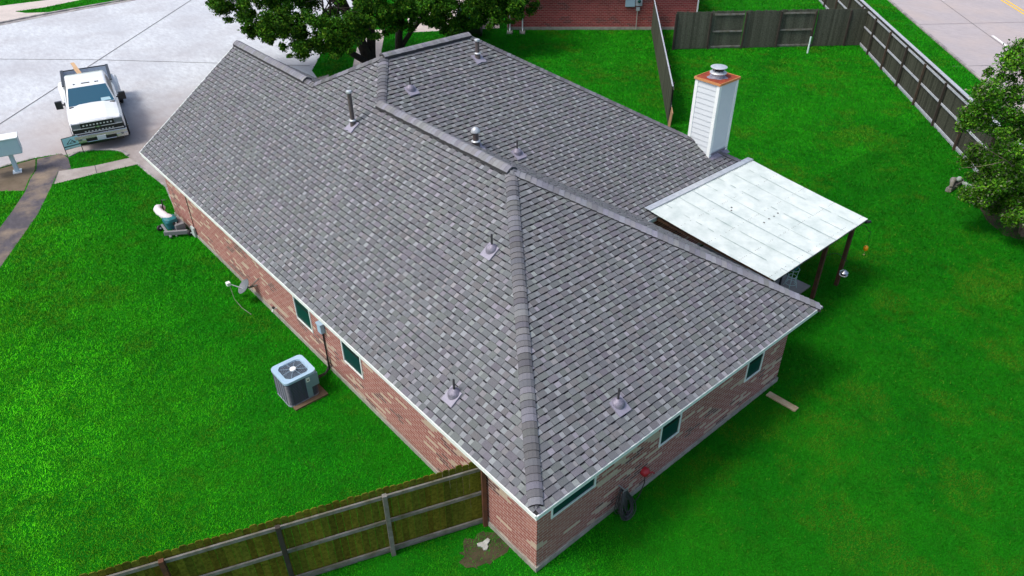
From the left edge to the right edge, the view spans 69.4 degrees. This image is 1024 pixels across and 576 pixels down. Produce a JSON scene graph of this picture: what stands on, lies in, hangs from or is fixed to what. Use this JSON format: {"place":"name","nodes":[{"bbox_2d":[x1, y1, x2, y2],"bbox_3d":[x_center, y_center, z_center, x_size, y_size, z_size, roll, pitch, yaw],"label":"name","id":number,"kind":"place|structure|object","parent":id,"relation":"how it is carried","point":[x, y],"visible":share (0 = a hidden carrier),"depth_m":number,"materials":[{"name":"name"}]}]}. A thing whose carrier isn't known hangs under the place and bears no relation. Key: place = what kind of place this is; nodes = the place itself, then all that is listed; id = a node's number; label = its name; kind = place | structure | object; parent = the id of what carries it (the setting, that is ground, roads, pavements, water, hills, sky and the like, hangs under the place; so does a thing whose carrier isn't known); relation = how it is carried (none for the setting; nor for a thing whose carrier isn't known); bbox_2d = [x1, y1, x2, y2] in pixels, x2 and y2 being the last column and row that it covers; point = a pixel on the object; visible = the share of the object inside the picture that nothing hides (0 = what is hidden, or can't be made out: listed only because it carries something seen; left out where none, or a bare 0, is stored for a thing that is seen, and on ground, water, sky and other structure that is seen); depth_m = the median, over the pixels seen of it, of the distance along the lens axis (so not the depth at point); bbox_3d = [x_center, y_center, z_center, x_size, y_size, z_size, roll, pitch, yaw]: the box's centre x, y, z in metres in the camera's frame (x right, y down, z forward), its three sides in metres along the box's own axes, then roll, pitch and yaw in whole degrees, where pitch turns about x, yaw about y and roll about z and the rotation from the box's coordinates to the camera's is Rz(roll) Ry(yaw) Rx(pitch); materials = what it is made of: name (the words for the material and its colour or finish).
{"place":"outdoors","nodes":[
{"label":"outdoors","id":0,"kind":"place"},
{"bbox_2d":[0,159,34,190],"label":"sidewalk","id":1,"kind":"structure","parent":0,"point":[10,180],"depth_m":30.35,"materials":[{"name":"beige concrete"}]},
{"bbox_2d":[0,132,22,173],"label":"mailbox","id":2,"kind":"object","parent":1,"relation":"on","point":[10,146],"visible":1,"depth_m":29.95,"materials":[{"name":"white metal"}]},
{"bbox_2d":[0,11,45,21],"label":"driveway","id":3,"kind":"structure","parent":0,"point":[9,15],"depth_m":50.55,"materials":[{"name":"concrete"}]},
{"bbox_2d":[0,153,70,265],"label":"path","id":4,"kind":"structure","parent":0,"point":[18,221],"depth_m":28.50,"materials":[{"name":"grey concrete"}]},
{"bbox_2d":[0,0,76,12],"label":"sidewalk","id":5,"kind":"structure","parent":0,"point":[25,6],"depth_m":52.72,"materials":[{"name":"concrete"}]},
{"bbox_2d":[55,158,135,183],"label":"sidewalk","id":6,"kind":"structure","parent":0,"point":[66,175],"depth_m":30.78,"materials":[{"name":"concrete"}]},
{"bbox_2d":[0,0,352,173],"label":"street","id":7,"kind":"structure","parent":0,"point":[182,39],"depth_m":42.91,"materials":[{"name":"concrete"}]},
{"bbox_2d":[0,0,134,25],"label":"kerb","id":8,"kind":"structure","parent":7,"relation":"on","point":[58,12],"depth_m":51.19,"materials":[{"name":"concrete"}]},
{"bbox_2d":[0,148,171,201],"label":"kerb","id":9,"kind":"structure","parent":7,"relation":"on","point":[117,150],"depth_m":31.85,"materials":[{"name":"concrete"}]},
{"bbox_2d":[54,64,129,145],"bbox_3d":[-19.574,-8.778,34.502,2.851,2.140,7.417,-18,39,-23],"label":"pickup truck","id":10,"kind":"object","parent":7,"relation":"on","point":[92,97],"visible":0.99,"depth_m":32.77,"materials":[{"name":"white paint"}]},
{"bbox_2d":[71,62,80,73],"bbox_3d":[-21.135,-10.508,36.066,0.215,0.220,2.832,-23,41,-29],"label":"lumber","id":11,"kind":"object","parent":10,"relation":"in","point":[76,69],"visible":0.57,"depth_m":36.36,"materials":[{"name":"brown wood"}]},
{"bbox_2d":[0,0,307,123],"bbox_3d":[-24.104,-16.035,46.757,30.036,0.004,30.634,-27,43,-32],"label":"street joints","id":12,"kind":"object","parent":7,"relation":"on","point":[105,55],"visible":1,"depth_m":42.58,"materials":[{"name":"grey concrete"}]},
{"bbox_2d":[120,75,328,184],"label":"driveway","id":13,"kind":"structure","parent":0,"point":[133,148],"depth_m":32.46,"materials":[{"name":"concrete"}]},
{"bbox_2d":[353,30,383,66],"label":"front walk","id":14,"kind":"structure","parent":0,"point":[379,44],"depth_m":43.93,"materials":[{"name":"concrete"}]},
{"bbox_2d":[407,0,499,31],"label":"neighbour driveway","id":15,"kind":"structure","parent":0,"point":[421,28],"depth_m":47.45,"materials":[{"name":"concrete"}]},
{"bbox_2d":[455,11,482,35],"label":"parked car","id":16,"kind":"object","parent":15,"relation":"on","point":[477,31],"visible":0.14,"depth_m":45.20,"materials":[{"name":"black paint"}]},
{"bbox_2d":[0,0,1023,575],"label":"lawn","id":17,"kind":"structure","parent":0,"point":[564,564],"depth_m":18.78,"materials":[{"name":"green plant"}]},
{"bbox_2d":[61,135,83,157],"bbox_3d":[-18.830,-6.070,31.729,0.687,0.874,0.053,-29,44,-34],"label":"yard sign","id":18,"kind":"object","parent":17,"relation":"on","point":[70,142],"visible":1,"depth_m":31.61,"materials":[{"name":"teal plastic"}]},
{"bbox_2d":[153,199,192,237],"bbox_3d":[-12.351,-2.479,26.479,1.992,0.943,0.819,26,43,33],"label":"garden cart","id":19,"kind":"object","parent":17,"relation":"on","point":[175,224],"visible":0.99,"depth_m":26.30,"materials":[{"name":"white plastic"}]},
{"bbox_2d":[79,461,487,575],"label":"fence","id":20,"kind":"object","parent":17,"relation":"on","point":[472,498],"visible":1,"depth_m":14.78,"materials":[{"name":"brown wood"}]},
{"bbox_2d":[205,0,399,62],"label":"oak tree","id":21,"kind":"object","parent":17,"relation":"on","point":[358,23],"visible":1,"depth_m":36.16,"materials":[{"name":"green plant"}]},
{"bbox_2d":[293,384,327,410],"bbox_3d":[-5.577,2.760,19.700,0.940,0.055,1.080,-27,43,-32],"label":"ac pad","id":22,"kind":"object","parent":17,"relation":"on","point":[322,393],"visible":0.36,"depth_m":19.42,"materials":[{"name":"beige concrete"}]},
{"bbox_2d":[271,355,318,406],"bbox_3d":[-5.677,2.431,19.421,0.900,0.857,0.893,-27,43,-32],"label":"air conditioner","id":23,"kind":"object","parent":22,"relation":"on","point":[296,379],"visible":1,"depth_m":19.18,"materials":[{"name":"grey metal"}]},
{"bbox_2d":[384,0,540,49],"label":"oak tree","id":24,"kind":"object","parent":17,"relation":"on","point":[480,12],"visible":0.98,"depth_m":40.13,"materials":[{"name":"green plant"}]},
{"bbox_2d":[139,32,822,571],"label":"house","id":25,"kind":"structure","parent":17,"relation":"on","point":[465,248],"depth_m":17.96,"materials":[{"name":"brick"}]},
{"bbox_2d":[190,225,196,237],"bbox_3d":[-11.265,-1.999,26.193,0.070,0.370,0.270,-27,43,-32],"label":"utility box","id":26,"kind":"object","parent":25,"relation":"attached to","point":[193,231],"visible":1,"depth_m":26.12,"materials":[{"name":"grey plastic"}]},
{"bbox_2d":[225,278,258,314],"bbox_3d":[-8.172,0.055,22.782,1.248,0.940,0.682,27,44,34],"label":"satellite dish","id":27,"kind":"object","parent":25,"relation":"attached to","point":[243,286],"visible":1,"depth_m":22.84,"materials":[{"name":"grey metal"}]},
{"bbox_2d":[292,296,313,332],"bbox_3d":[-5.779,0.538,20.380,0.052,1.240,0.940,-27,43,-32],"label":"window","id":28,"kind":"structure","parent":25,"relation":"in","point":[302,313],"depth_m":20.55,"materials":[{"name":"green glass"}]},
{"bbox_2d":[315,320,324,334],"bbox_3d":[-5.072,1.050,19.598,0.140,0.310,0.240,-27,43,-32],"label":"disconnect box","id":29,"kind":"object","parent":25,"relation":"attached to","point":[320,328],"visible":0.9,"depth_m":19.53,"materials":[{"name":"grey metal"}]},
{"bbox_2d":[318,334,330,378],"bbox_3d":[-5.120,1.924,19.736,0.221,1.320,0.913,12,37,17],"label":"refrigerant line","id":30,"kind":"object","parent":25,"relation":"attached to","point":[327,370],"visible":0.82,"depth_m":20.12,"materials":[{"name":"black rubber"}]},
{"bbox_2d":[340,340,363,378],"bbox_3d":[-4.068,1.611,18.726,0.052,1.200,0.960,-27,43,-32],"label":"window","id":31,"kind":"structure","parent":25,"relation":"in","point":[349,357],"depth_m":18.90,"materials":[{"name":"green glass"}]},
{"bbox_2d":[551,477,596,518],"bbox_3d":[1.242,4.049,14.834,1.270,0.710,0.052,-27,43,-32],"label":"window","id":32,"kind":"structure","parent":25,"relation":"in","point":[586,488],"depth_m":14.96,"materials":[{"name":"green glass"}]},
{"bbox_2d":[614,477,644,520],"bbox_3d":[2.688,4.576,16.375,1.119,0.765,0.429,-27,43,-32],"label":"garden hose","id":33,"kind":"object","parent":25,"relation":"hanging from","point":[626,497],"visible":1,"depth_m":16.16,"materials":[{"name":"grey rubber"}]},
{"bbox_2d":[640,466,654,476],"bbox_3d":[3.052,4.147,16.640,0.290,0.224,0.209,-27,43,-32],"label":"faucet cover","id":34,"kind":"object","parent":25,"relation":"attached to","point":[645,471],"visible":1,"depth_m":16.59,"materials":[{"name":"red plastic"}]},
{"bbox_2d":[658,413,681,447],"bbox_3d":[3.557,3.026,16.572,0.720,1.050,0.052,-27,43,-32],"label":"window","id":35,"kind":"structure","parent":25,"relation":"in","point":[672,428],"depth_m":16.71,"materials":[{"name":"green glass"}]},
{"bbox_2d":[744,352,764,382],"bbox_3d":[6.025,1.786,18.322,0.700,1.050,0.052,-27,43,-32],"label":"window","id":36,"kind":"structure","parent":25,"relation":"in","point":[754,366],"depth_m":18.46,"materials":[{"name":"green glass"}]},
{"bbox_2d":[459,531,508,568],"bbox_3d":[-0.649,5.530,15.732,1.160,0.001,0.880,-27,43,-32],"label":"soil patch","id":37,"kind":"object","parent":17,"relation":"on","point":[488,556],"visible":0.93,"depth_m":15.67,"materials":[{"name":"brown soil"}]},
{"bbox_2d":[477,538,489,549],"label":"litter","id":38,"kind":"object","parent":37,"relation":"on","point":[484,544],"visible":1,"depth_m":15.77,"materials":[{"name":"grey plastic"}]},
{"bbox_2d":[507,0,698,31],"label":"neighbour house","id":39,"kind":"structure","parent":17,"relation":"on","point":[593,14],"depth_m":46.51,"materials":[{"name":"red brick"}]},
{"bbox_2d":[651,0,674,123],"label":"fence","id":40,"kind":"object","parent":17,"relation":"on","point":[667,83],"visible":0.99,"depth_m":38.20,"materials":[{"name":"wood"}]},
{"bbox_2d":[668,107,672,126],"bbox_3d":[7.192,-7.655,33.587,0.061,1.183,0.795,2,35,3],"label":"plywood board","id":41,"kind":"object","parent":17,"relation":"on","point":[670,118],"visible":0.79,"depth_m":33.48,"materials":[{"name":"brown wood"}]},
{"bbox_2d":[702,245,809,293],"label":"patio","id":42,"kind":"structure","parent":17,"relation":"on","point":[801,287],"depth_m":23.67,"materials":[{"name":"concrete"}]},
{"bbox_2d":[746,268,782,284],"bbox_3d":[7.974,-0.331,23.332,1.050,0.695,0.850,-27,43,-32],"label":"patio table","id":43,"kind":"object","parent":42,"relation":"on","point":[780,281],"visible":0.08,"depth_m":23.36,"materials":[{"name":"black"}]},
{"bbox_2d":[783,268,799,287],"bbox_3d":[8.833,-0.329,23.346,0.394,0.671,0.403,4,35,6],"label":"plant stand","id":44,"kind":"object","parent":42,"relation":"on","point":[787,279],"visible":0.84,"depth_m":23.33,"materials":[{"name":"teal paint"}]},
{"bbox_2d":[645,157,870,298],"bbox_3d":[7.494,-1.304,23.012,5.360,2.782,4.569,-27,43,-32],"label":"patio cover","id":45,"kind":"object","parent":17,"relation":"on","point":[758,218],"visible":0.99,"depth_m":22.23,"materials":[{"name":"white metal"}]},
{"bbox_2d":[827,253,848,276],"bbox_3d":[9.811,-0.696,22.254,0.749,0.750,0.259,-1,35,0],"label":"bird feeder","id":46,"kind":"object","parent":45,"relation":"hanging from","point":[843,273],"visible":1,"depth_m":22.36,"materials":[{"name":"silver metal"}]},
{"bbox_2d":[860,225,870,254],"bbox_3d":[10.759,-1.459,22.837,0.709,1.162,0.148,-8,36,-11],"label":"wind ornament","id":47,"kind":"object","parent":45,"relation":"hanging from","point":[865,247],"visible":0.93,"depth_m":23.01,"materials":[{"name":"orange glass"}]},
{"bbox_2d":[672,8,869,49],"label":"fence","id":48,"kind":"object","parent":17,"relation":"on","point":[772,28],"visible":0.99,"depth_m":43.23,"materials":[{"name":"wood"}]},
{"bbox_2d":[766,392,798,411],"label":"wooden plank","id":49,"kind":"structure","parent":17,"relation":"on","point":[782,401],"depth_m":19.27,"materials":[{"name":"brown wood"}]},
{"bbox_2d":[807,37,811,52],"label":"marker pipe","id":50,"kind":"object","parent":17,"relation":"on","point":[809,44],"visible":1,"depth_m":42.65,"materials":[{"name":"white plastic"}]},
{"bbox_2d":[819,0,1022,175],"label":"fence","id":51,"kind":"object","parent":17,"relation":"on","point":[933,93],"visible":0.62,"depth_m":36.04,"materials":[{"name":"wood"}]},
{"bbox_2d":[971,184,1023,239],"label":"tree bed","id":52,"kind":"object","parent":17,"relation":"on","point":[998,223],"visible":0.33,"depth_m":26.75,"materials":[{"name":"soil"}]},
{"bbox_2d":[945,176,972,192],"bbox_3d":[17.660,-4.002,28.698,1.200,0.602,1.263,-27,43,-32],"label":"garden statue","id":53,"kind":"object","parent":52,"relation":"on","point":[955,182],"visible":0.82,"depth_m":28.75,"materials":[{"name":"stone"}]},
{"bbox_2d":[950,36,1023,236],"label":"crape myrtle","id":54,"kind":"object","parent":52,"relation":"on","point":[994,186],"visible":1,"depth_m":23.74,"materials":[{"name":"green plant"}]},
{"bbox_2d":[892,0,1023,111],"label":"avenue","id":55,"kind":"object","parent":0,"point":[971,46],"depth_m":47.53,"materials":[{"name":"concrete"}]},
{"bbox_2d":[888,0,1017,111],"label":"avenue kerb","id":56,"kind":"structure","parent":55,"relation":"on","point":[966,66],"depth_m":44.08,"materials":[{"name":"concrete"}]},
{"bbox_2d":[913,1,1012,65],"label":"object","id":57,"kind":"object","parent":55,"relation":"on","point":[979,28],"visible":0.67,"depth_m":47.69,"materials":[{"name":"grey paint"}]},
{"bbox_2d":[1001,0,1023,13],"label":"lines","id":58,"kind":"object","parent":55,"relation":"on","point":[1013,7],"depth_m":51.09,"materials":[{"name":"yellow paint"}]}
]}

